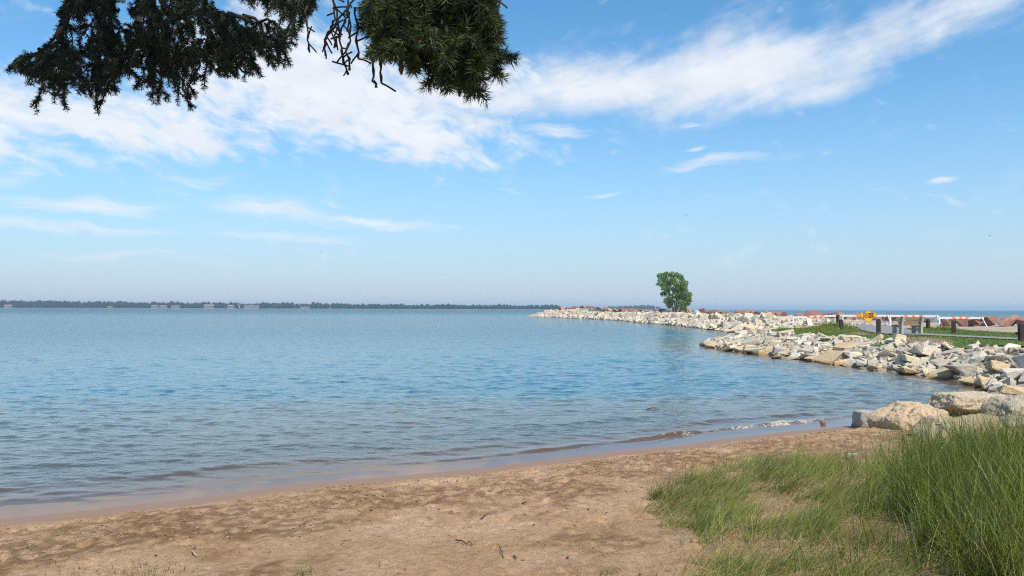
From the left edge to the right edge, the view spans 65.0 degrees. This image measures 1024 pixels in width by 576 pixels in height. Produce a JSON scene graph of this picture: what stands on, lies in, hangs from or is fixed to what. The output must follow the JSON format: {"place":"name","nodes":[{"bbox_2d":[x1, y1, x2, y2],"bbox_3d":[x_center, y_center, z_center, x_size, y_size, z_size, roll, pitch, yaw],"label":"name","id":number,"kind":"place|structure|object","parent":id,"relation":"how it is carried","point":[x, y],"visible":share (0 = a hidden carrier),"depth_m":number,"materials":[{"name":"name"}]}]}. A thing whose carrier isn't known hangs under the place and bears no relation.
{"place":"outdoors","nodes":[
{"label":"outdoors","id":0,"kind":"place"},
{"bbox_2d":[85,308,540,309],"bbox_3d":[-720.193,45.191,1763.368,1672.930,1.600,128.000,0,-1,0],"label":"shore","id":1,"kind":"structure","parent":0,"point":[281,308],"depth_m":1704.22,"materials":[{"name":"grey"}]},
{"bbox_2d":[204,304,214,307],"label":"house","id":2,"kind":"structure","parent":1,"relation":"on","point":[209,305],"depth_m":1714.22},
{"bbox_2d":[244,306,258,307],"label":"house","id":3,"kind":"structure","parent":1,"relation":"on","point":[251,306],"depth_m":1713.54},
{"bbox_2d":[0,300,559,308],"bbox_3d":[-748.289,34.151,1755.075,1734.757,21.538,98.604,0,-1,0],"label":"treeline","id":4,"kind":"object","parent":1,"relation":"on","point":[76,304],"visible":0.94,"depth_m":1721.73,"materials":[{"name":"plant"}]},
{"bbox_2d":[0,308,1023,497],"bbox_3d":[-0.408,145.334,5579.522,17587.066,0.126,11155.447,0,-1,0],"label":"lake water","id":5,"kind":"structure","parent":0,"point":[92,396],"depth_m":24.10,"materials":[{"name":"liquid"}]},
{"bbox_2d":[0,412,1023,575],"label":"beach","id":6,"kind":"structure","parent":0,"point":[359,552],"depth_m":8.14,"materials":[{"name":"sand"}]},
{"bbox_2d":[34,562,110,575],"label":"grass tuft","id":7,"kind":"object","parent":6,"relation":"on","point":[71,572],"visible":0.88,"depth_m":6.21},
{"bbox_2d":[99,562,164,575],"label":"grass tuft","id":8,"kind":"object","parent":6,"relation":"on","point":[132,574],"visible":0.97,"depth_m":6.17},
{"bbox_2d":[123,560,198,575],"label":"grass tuft","id":9,"kind":"object","parent":6,"relation":"on","point":[148,570],"visible":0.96,"depth_m":6.19,"materials":[{"name":"plant"}]},
{"bbox_2d":[278,564,328,575],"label":"grass tuft","id":10,"kind":"object","parent":6,"relation":"on","point":[303,574],"visible":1,"depth_m":6.02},
{"bbox_2d":[7,433,909,575],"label":"beach debris","id":11,"kind":"object","parent":6,"relation":"on","point":[429,519],"visible":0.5,"depth_m":7.67,"materials":[{"name":"brown"}]},
{"bbox_2d":[0,426,925,575],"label":"sand clods","id":12,"kind":"object","parent":6,"relation":"on","point":[277,500],"visible":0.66,"depth_m":9.18,"materials":[{"name":"sand"}]},
{"bbox_2d":[644,480,671,500],"bbox_3d":[1.563,2.135,8.591,0.356,0.285,0.420,0,-1,0],"label":"grass tuft","id":13,"kind":"object","parent":6,"relation":"on","point":[654,492],"visible":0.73,"depth_m":8.57,"materials":[{"name":"plant"}]},
{"bbox_2d":[659,483,678,499],"bbox_3d":[1.726,2.135,8.479,0.319,0.236,0.512,-1,-2,44],"label":"grass tuft","id":14,"kind":"object","parent":6,"relation":"on","point":[668,491],"visible":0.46,"depth_m":8.48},
{"bbox_2d":[851,410,875,428],"bbox_3d":[6.886,2.577,15.427,0.606,0.462,0.479,0,-1,0],"label":"limestone boulder","id":15,"kind":"object","parent":6,"relation":"on","point":[859,418],"visible":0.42,"depth_m":15.36,"materials":[{"name":"stone"}]},
{"bbox_2d":[867,401,948,429],"bbox_3d":[7.499,2.449,14.999,1.566,0.628,0.996,0,-1,0],"label":"limestone boulder","id":16,"kind":"object","parent":6,"relation":"on","point":[884,417],"visible":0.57,"depth_m":14.89,"materials":[{"name":"stone"}]},
{"bbox_2d":[912,413,1009,438],"bbox_3d":[7.532,2.358,13.427,1.502,0.464,0.720,0,-1,0],"label":"limestone boulder","id":17,"kind":"object","parent":6,"relation":"on","point":[929,417],"visible":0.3,"depth_m":13.44,"materials":[{"name":"stone"}]},
{"bbox_2d":[0,0,1023,309],"label":"sky","id":18,"kind":"structure","parent":0,"point":[764,154],"materials":[{"name":"blue"}]},
{"bbox_2d":[527,309,1023,437],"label":"ground","id":19,"kind":"structure","parent":0,"point":[997,327],"depth_m":31.43,"materials":[{"name":"soil"}]},
{"bbox_2d":[5,0,522,115],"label":"spruce tree","id":20,"kind":"object","parent":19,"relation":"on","point":[451,45],"visible":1,"depth_m":2.20,"materials":[{"name":"green plant"}]},
{"bbox_2d":[655,271,692,311],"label":"poplar tree","id":21,"kind":"object","parent":19,"relation":"on","point":[680,303],"visible":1,"depth_m":159.27,"materials":[{"name":"green plant"}]},
{"bbox_2d":[704,342,716,347],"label":"limestone rock","id":22,"kind":"object","parent":19,"relation":"on","point":[710,345],"visible":0.78,"depth_m":47.79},
{"bbox_2d":[708,310,718,313],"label":"granite boulder","id":23,"kind":"object","parent":19,"relation":"on","point":[711,311],"visible":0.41,"depth_m":147.64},
{"bbox_2d":[530,308,906,332],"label":"riprap","id":24,"kind":"object","parent":19,"relation":"on","point":[729,322],"visible":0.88,"depth_m":103.33,"materials":[{"name":"stone"}]},
{"bbox_2d":[719,345,736,351],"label":"limestone rock","id":25,"kind":"object","parent":19,"relation":"on","point":[728,348],"visible":0.56,"depth_m":44.17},
{"bbox_2d":[724,341,733,346],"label":"limestone rock","id":26,"kind":"object","parent":19,"relation":"on","point":[727,343],"visible":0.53,"depth_m":45.58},
{"bbox_2d":[732,338,743,343],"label":"limestone rock","id":27,"kind":"object","parent":19,"relation":"on","point":[737,340],"visible":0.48,"depth_m":46.17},
{"bbox_2d":[733,345,743,351],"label":"limestone rock","id":28,"kind":"object","parent":19,"relation":"on","point":[741,347],"visible":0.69,"depth_m":43.41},
{"bbox_2d":[735,310,747,314],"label":"granite boulder","id":29,"kind":"object","parent":19,"relation":"on","point":[741,312],"visible":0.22,"depth_m":131.78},
{"bbox_2d":[739,330,747,334],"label":"limestone rock","id":30,"kind":"object","parent":19,"relation":"on","point":[741,332],"visible":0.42,"depth_m":49.51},
{"bbox_2d":[741,337,760,344],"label":"limestone rock","id":31,"kind":"object","parent":19,"relation":"on","point":[753,341],"visible":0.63,"depth_m":43.75,"materials":[{"name":"stone"}]},
{"bbox_2d":[743,347,761,352],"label":"limestone rock","id":32,"kind":"object","parent":19,"relation":"on","point":[750,350],"visible":0.7,"depth_m":41.30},
{"bbox_2d":[753,348,772,355],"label":"limestone rock","id":33,"kind":"object","parent":19,"relation":"on","point":[762,352],"visible":0.68,"depth_m":40.15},
{"bbox_2d":[772,346,789,352],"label":"limestone rock","id":34,"kind":"object","parent":19,"relation":"on","point":[776,349],"visible":0.51,"depth_m":39.57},
{"bbox_2d":[777,329,794,336],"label":"limestone rock","id":35,"kind":"object","parent":19,"relation":"on","point":[785,332],"visible":0.59,"depth_m":43.99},
{"bbox_2d":[785,336,799,341],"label":"limestone rock","id":36,"kind":"object","parent":19,"relation":"on","point":[788,338],"visible":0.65,"depth_m":41.71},
{"bbox_2d":[787,352,802,359],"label":"limestone rock","id":37,"kind":"object","parent":19,"relation":"on","point":[794,355],"visible":0.62,"depth_m":37.15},
{"bbox_2d":[572,309,1023,350],"bbox_3d":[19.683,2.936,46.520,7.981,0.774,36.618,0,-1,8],"label":"lawn","id":38,"kind":"structure","parent":19,"relation":"on","point":[957,345],"depth_m":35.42,"materials":[{"name":"plant"}]},
{"bbox_2d":[906,337,957,353],"bbox_3d":[17.739,2.424,34.249,2.085,0.404,8.550,0,-2,20],"label":"soil patch","id":39,"kind":"object","parent":38,"relation":"on","point":[925,339],"visible":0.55,"depth_m":33.92,"materials":[{"name":"soil"}]},
{"bbox_2d":[892,334,905,340],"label":"limestone rock","id":40,"kind":"object","parent":39,"relation":"on","point":[897,337],"visible":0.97,"depth_m":34.12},
{"bbox_2d":[795,339,806,342],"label":"limestone rock","id":41,"kind":"object","parent":19,"relation":"on","point":[800,340],"visible":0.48,"depth_m":40.48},
{"bbox_2d":[793,332,810,336],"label":"limestone rock","id":42,"kind":"object","parent":19,"relation":"on","point":[801,335],"visible":0.67,"depth_m":41.89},
{"bbox_2d":[797,347,817,353],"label":"limestone rock","id":43,"kind":"object","parent":19,"relation":"on","point":[807,351],"visible":0.62,"depth_m":37.14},
{"bbox_2d":[798,354,816,359],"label":"limestone rock","id":44,"kind":"object","parent":19,"relation":"on","point":[802,356],"visible":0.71,"depth_m":36.42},
{"bbox_2d":[800,333,814,338],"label":"limestone rock","id":45,"kind":"object","parent":19,"relation":"on","point":[804,337],"visible":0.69,"depth_m":41.19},
{"bbox_2d":[804,355,817,361],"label":"limestone rock","id":46,"kind":"object","parent":19,"relation":"on","point":[809,358],"visible":0.63,"depth_m":35.73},
{"bbox_2d":[804,310,821,315],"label":"granite boulder","id":47,"kind":"object","parent":19,"relation":"on","point":[810,313],"visible":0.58,"depth_m":102.30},
{"bbox_2d":[805,338,820,343],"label":"limestone rock","id":48,"kind":"object","parent":19,"relation":"on","point":[816,339],"visible":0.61,"depth_m":39.64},
{"bbox_2d":[791,315,835,325],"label":"barricade","id":49,"kind":"object","parent":19,"relation":"on","point":[816,316],"visible":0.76,"depth_m":64.94,"materials":[{"name":"white paint"}]},
{"bbox_2d":[820,337,832,340],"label":"limestone rock","id":50,"kind":"object","parent":19,"relation":"on","point":[825,338],"visible":0.45,"depth_m":39.42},
{"bbox_2d":[812,350,842,363],"bbox_3d":[13.681,3.036,34.505,1.038,0.311,1.433,-31,7,-5],"label":"limestone rock","id":51,"kind":"object","parent":19,"relation":"on","point":[829,357],"visible":0.77,"depth_m":34.43,"materials":[{"name":"stone"}]},
{"bbox_2d":[639,437,1023,575],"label":"matted grass","id":52,"kind":"structure","parent":19,"relation":"on","point":[719,519],"depth_m":6.93,"materials":[{"name":"plant"}]},
{"bbox_2d":[831,312,843,318],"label":"granite boulder","id":53,"kind":"object","parent":19,"relation":"on","point":[838,313],"visible":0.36,"depth_m":94.25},
{"bbox_2d":[834,339,842,345],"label":"limestone rock","id":54,"kind":"object","parent":19,"relation":"on","point":[838,341],"visible":0.59,"depth_m":37.52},
{"bbox_2d":[832,358,848,364],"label":"limestone rock","id":55,"kind":"object","parent":19,"relation":"on","point":[841,362],"visible":0.43,"depth_m":33.11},
{"bbox_2d":[839,319,842,327],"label":"timber post","id":56,"kind":"object","parent":19,"relation":"on","point":[840,323],"visible":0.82,"depth_m":53.87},
{"bbox_2d":[833,342,860,350],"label":"limestone rock","id":57,"kind":"object","parent":19,"relation":"on","point":[842,346],"visible":0.77,"depth_m":35.93,"materials":[{"name":"stone"}]},
{"bbox_2d":[842,359,857,366],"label":"limestone rock","id":58,"kind":"object","parent":19,"relation":"on","point":[848,363],"visible":0.56,"depth_m":32.44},
{"bbox_2d":[839,335,860,340],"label":"limestone rock","id":59,"kind":"object","parent":19,"relation":"on","point":[846,337],"visible":0.57,"depth_m":37.70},
{"bbox_2d":[843,351,862,357],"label":"limestone rock","id":60,"kind":"object","parent":19,"relation":"on","point":[851,354],"visible":0.68,"depth_m":33.89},
{"bbox_2d":[855,337,866,340],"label":"limestone rock","id":61,"kind":"object","parent":19,"relation":"on","point":[862,338],"visible":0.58,"depth_m":36.83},
{"bbox_2d":[856,359,866,366],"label":"limestone rock","id":62,"kind":"object","parent":19,"relation":"on","point":[860,363],"visible":0.53,"depth_m":31.92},
{"bbox_2d":[703,324,1023,389],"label":"rubble","id":63,"kind":"object","parent":19,"relation":"on","point":[870,356],"visible":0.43,"depth_m":31.25,"materials":[{"name":"stone"}]},
{"bbox_2d":[856,341,873,346],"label":"limestone rock","id":64,"kind":"object","parent":19,"relation":"on","point":[866,343],"visible":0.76,"depth_m":35.55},
{"bbox_2d":[840,315,891,323],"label":"barricade","id":65,"kind":"object","parent":19,"relation":"on","point":[884,316],"visible":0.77,"depth_m":65.94,"materials":[{"name":"white paint"}]},
{"bbox_2d":[860,310,876,322],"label":"road sign","id":66,"kind":"object","parent":65,"relation":"attached to","point":[868,316],"visible":1,"depth_m":65.45,"materials":[{"name":"metal"}]},
{"bbox_2d":[868,365,874,370],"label":"limestone rock","id":67,"kind":"object","parent":19,"relation":"on","point":[871,367],"visible":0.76,"depth_m":30.30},
{"bbox_2d":[869,334,883,340],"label":"limestone rock","id":68,"kind":"object","parent":19,"relation":"on","point":[879,337],"visible":0.58,"depth_m":35.87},
{"bbox_2d":[876,319,880,333],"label":"timber post","id":69,"kind":"object","parent":19,"relation":"on","point":[878,325],"visible":0.82,"depth_m":44.86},
{"bbox_2d":[877,351,894,356],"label":"limestone rock","id":70,"kind":"object","parent":19,"relation":"on","point":[883,353],"visible":0.51,"depth_m":32.17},
{"bbox_2d":[881,343,893,350],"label":"limestone rock","id":71,"kind":"object","parent":19,"relation":"on","point":[889,347],"visible":0.45,"depth_m":32.95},
{"bbox_2d":[882,314,896,320],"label":"granite boulder","id":72,"kind":"object","parent":19,"relation":"on","point":[887,319],"visible":0.53,"depth_m":83.04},
{"bbox_2d":[886,341,897,346],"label":"limestone rock","id":73,"kind":"object","parent":19,"relation":"on","point":[895,343],"visible":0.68,"depth_m":33.54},
{"bbox_2d":[896,347,909,353],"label":"limestone rock","id":74,"kind":"object","parent":19,"relation":"on","point":[899,351],"visible":0.61,"depth_m":32.06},
{"bbox_2d":[891,316,923,334],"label":"park bench","id":75,"kind":"object","parent":19,"relation":"on","point":[902,323],"visible":0.91,"depth_m":43.36,"materials":[{"name":"concrete"}]},
{"bbox_2d":[895,367,919,373],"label":"limestone rock","id":76,"kind":"object","parent":19,"relation":"on","point":[904,370],"visible":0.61,"depth_m":28.55,"materials":[{"name":"stone"}]},
{"bbox_2d":[897,354,919,361],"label":"limestone rock","id":77,"kind":"object","parent":19,"relation":"on","point":[905,358],"visible":0.5,"depth_m":30.05,"materials":[{"name":"stone"}]},
{"bbox_2d":[890,315,938,325],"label":"barricade","id":78,"kind":"object","parent":19,"relation":"on","point":[934,316],"visible":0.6,"depth_m":66.94,"materials":[{"name":"white paint"}]},
{"bbox_2d":[904,359,927,367],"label":"limestone rock","id":79,"kind":"object","parent":19,"relation":"on","point":[916,363],"visible":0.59,"depth_m":29.37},
{"bbox_2d":[912,344,942,355],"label":"limestone rock","id":80,"kind":"object","parent":19,"relation":"on","point":[925,349],"visible":0.8,"depth_m":30.53,"materials":[{"name":"stone"}]},
{"bbox_2d":[926,319,929,328],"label":"timber post","id":81,"kind":"object","parent":19,"relation":"on","point":[927,323],"visible":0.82,"depth_m":55.87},
{"bbox_2d":[922,368,935,375],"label":"limestone rock","id":82,"kind":"object","parent":19,"relation":"on","point":[926,371],"visible":0.6,"depth_m":27.82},
{"bbox_2d":[929,358,948,364],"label":"limestone rock","id":83,"kind":"object","parent":19,"relation":"on","point":[934,361],"visible":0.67,"depth_m":28.70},
{"bbox_2d":[925,368,956,380],"bbox_3d":[14.473,2.913,27.057,0.879,0.303,0.992,-19,7,44],"label":"limestone rock","id":84,"kind":"object","parent":19,"relation":"on","point":[944,373],"visible":0.63,"depth_m":26.78,"materials":[{"name":"stone"}]},
{"bbox_2d":[940,319,950,325],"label":"granite boulder","id":85,"kind":"object","parent":19,"relation":"on","point":[945,321],"visible":0.5,"depth_m":65.60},
{"bbox_2d":[936,348,963,355],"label":"limestone rock","id":86,"kind":"object","parent":19,"relation":"on","point":[945,353],"visible":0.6,"depth_m":29.57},
{"bbox_2d":[951,320,955,332],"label":"timber post","id":87,"kind":"object","parent":19,"relation":"on","point":[953,326],"visible":0.82,"depth_m":44.88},
{"bbox_2d":[943,363,975,375],"bbox_3d":[14.731,2.768,26.441,0.901,0.555,0.669,-6,-5,15],"label":"limestone rock","id":88,"kind":"object","parent":19,"relation":"on","point":[966,368],"visible":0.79,"depth_m":26.16,"materials":[{"name":"stone"}]},
{"bbox_2d":[905,327,1017,337],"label":"lawn","id":89,"kind":"structure","parent":19,"relation":"on","point":[989,333],"depth_m":44.52,"materials":[{"name":"plant"}]},
{"bbox_2d":[937,317,986,326],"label":"barricade","id":90,"kind":"object","parent":19,"relation":"on","point":[978,318],"visible":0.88,"depth_m":63.94,"materials":[{"name":"white paint"}]},
{"bbox_2d":[955,316,974,326],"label":"granite boulder","id":91,"kind":"object","parent":19,"relation":"on","point":[963,322],"visible":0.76,"depth_m":64.78,"materials":[{"name":"stone"}]},
{"bbox_2d":[926,391,1005,414],"bbox_3d":[9.484,2.444,16.642,1.642,0.584,0.875,0,-1,-5],"label":"limestone boulder","id":92,"kind":"object","parent":19,"relation":"on","point":[951,399],"visible":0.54,"depth_m":16.36,"materials":[{"name":"stone"}]},
{"bbox_2d":[959,376,974,384],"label":"limestone rock","id":93,"kind":"object","parent":19,"relation":"on","point":[969,380],"visible":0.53,"depth_m":24.72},
{"bbox_2d":[958,351,975,356],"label":"limestone rock","id":94,"kind":"object","parent":19,"relation":"on","point":[969,353],"visible":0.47,"depth_m":28.43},
{"bbox_2d":[968,319,981,325],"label":"granite boulder","id":95,"kind":"object","parent":19,"relation":"on","point":[975,322],"visible":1,"depth_m":64.08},
{"bbox_2d":[967,350,986,360],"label":"limestone rock","id":96,"kind":"object","parent":19,"relation":"on","point":[980,355],"visible":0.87,"depth_m":27.66,"materials":[{"name":"stone"}]},
{"bbox_2d":[974,375,989,386],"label":"limestone rock","id":97,"kind":"object","parent":19,"relation":"on","point":[980,380],"visible":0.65,"depth_m":23.72,"materials":[{"name":"stone"}]},
{"bbox_2d":[980,316,997,325],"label":"granite boulder","id":98,"kind":"object","parent":19,"relation":"on","point":[991,321],"visible":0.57,"depth_m":65.57,"materials":[{"name":"stone"}]},
{"bbox_2d":[988,384,1001,392],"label":"limestone rock","id":99,"kind":"object","parent":19,"relation":"on","point":[992,388],"visible":0.5,"depth_m":21.46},
{"bbox_2d":[985,360,1014,372],"bbox_3d":[15.302,2.551,24.927,1.001,0.384,0.669,23,-4,13],"label":"limestone rock","id":100,"kind":"object","parent":19,"relation":"on","point":[994,366],"visible":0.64,"depth_m":24.81,"materials":[{"name":"stone"}]},
{"bbox_2d":[989,355,1010,361],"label":"limestone rock","id":101,"kind":"object","parent":19,"relation":"on","point":[999,357],"visible":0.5,"depth_m":26.85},
{"bbox_2d":[981,395,1023,426],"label":"limestone boulder","id":102,"kind":"object","parent":19,"relation":"on","point":[1007,400],"visible":0.51,"depth_m":14.52,"materials":[{"name":"stone"}]},
{"bbox_2d":[997,317,1010,325],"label":"granite boulder","id":103,"kind":"object","parent":19,"relation":"on","point":[1004,321],"visible":1,"depth_m":64.55,"materials":[{"name":"stone"}]},
{"bbox_2d":[996,343,1020,353],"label":"limestone rock","id":104,"kind":"object","parent":19,"relation":"on","point":[1004,349],"visible":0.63,"depth_m":27.79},
{"bbox_2d":[996,385,1023,394],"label":"limestone rock","id":105,"kind":"object","parent":19,"relation":"on","point":[1009,389],"visible":0.98,"depth_m":17.20,"materials":[{"name":"stone"}]},
{"bbox_2d":[1001,368,1023,379],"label":"limestone rock","id":106,"kind":"object","parent":19,"relation":"on","point":[1015,373],"visible":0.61,"depth_m":22.81,"materials":[{"name":"stone"}]},
{"bbox_2d":[1009,315,1018,325],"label":"granite boulder","id":107,"kind":"object","parent":19,"relation":"on","point":[1013,320],"visible":0.46,"depth_m":65.56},
{"bbox_2d":[1011,354,1023,367],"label":"limestone rock","id":108,"kind":"object","parent":19,"relation":"on","point":[1018,360],"visible":0.93,"depth_m":23.54,"materials":[{"name":"stone"}]},
{"bbox_2d":[1015,323,1023,340],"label":"timber post","id":109,"kind":"object","parent":19,"relation":"on","point":[1020,333],"visible":0.9,"depth_m":34.85,"materials":[{"name":"wood"}]},
{"bbox_2d":[1016,317,1023,323],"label":"granite boulder","id":110,"kind":"object","parent":19,"relation":"on","point":[1019,320],"visible":0.75,"depth_m":64.78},
{"bbox_2d":[1018,373,1023,381],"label":"limestone rock","id":111,"kind":"object","parent":19,"relation":"on","point":[1021,378],"visible":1,"depth_m":22.45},
{"bbox_2d":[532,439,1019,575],"bbox_3d":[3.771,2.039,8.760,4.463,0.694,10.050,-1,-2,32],"label":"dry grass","id":112,"kind":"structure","parent":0,"point":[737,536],"depth_m":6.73,"materials":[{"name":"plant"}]},
{"bbox_2d":[814,387,1023,575],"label":"tall grass","id":113,"kind":"structure","parent":0,"point":[956,475],"depth_m":5.99,"materials":[{"name":"plant"}]},
{"bbox_2d":[855,324,1018,339],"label":"footpath","id":114,"kind":"structure","parent":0,"point":[886,329],"depth_m":47.24,"materials":[{"name":"concrete"}]},
{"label":"island","id":115,"kind":"structure","parent":0,"visible":0},
{"bbox_2d":[580,305,659,308],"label":"island woods","id":116,"kind":"object","parent":115,"relation":"on","point":[637,307],"visible":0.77,"depth_m":2625.14,"materials":[{"name":"plant"}]}
]}

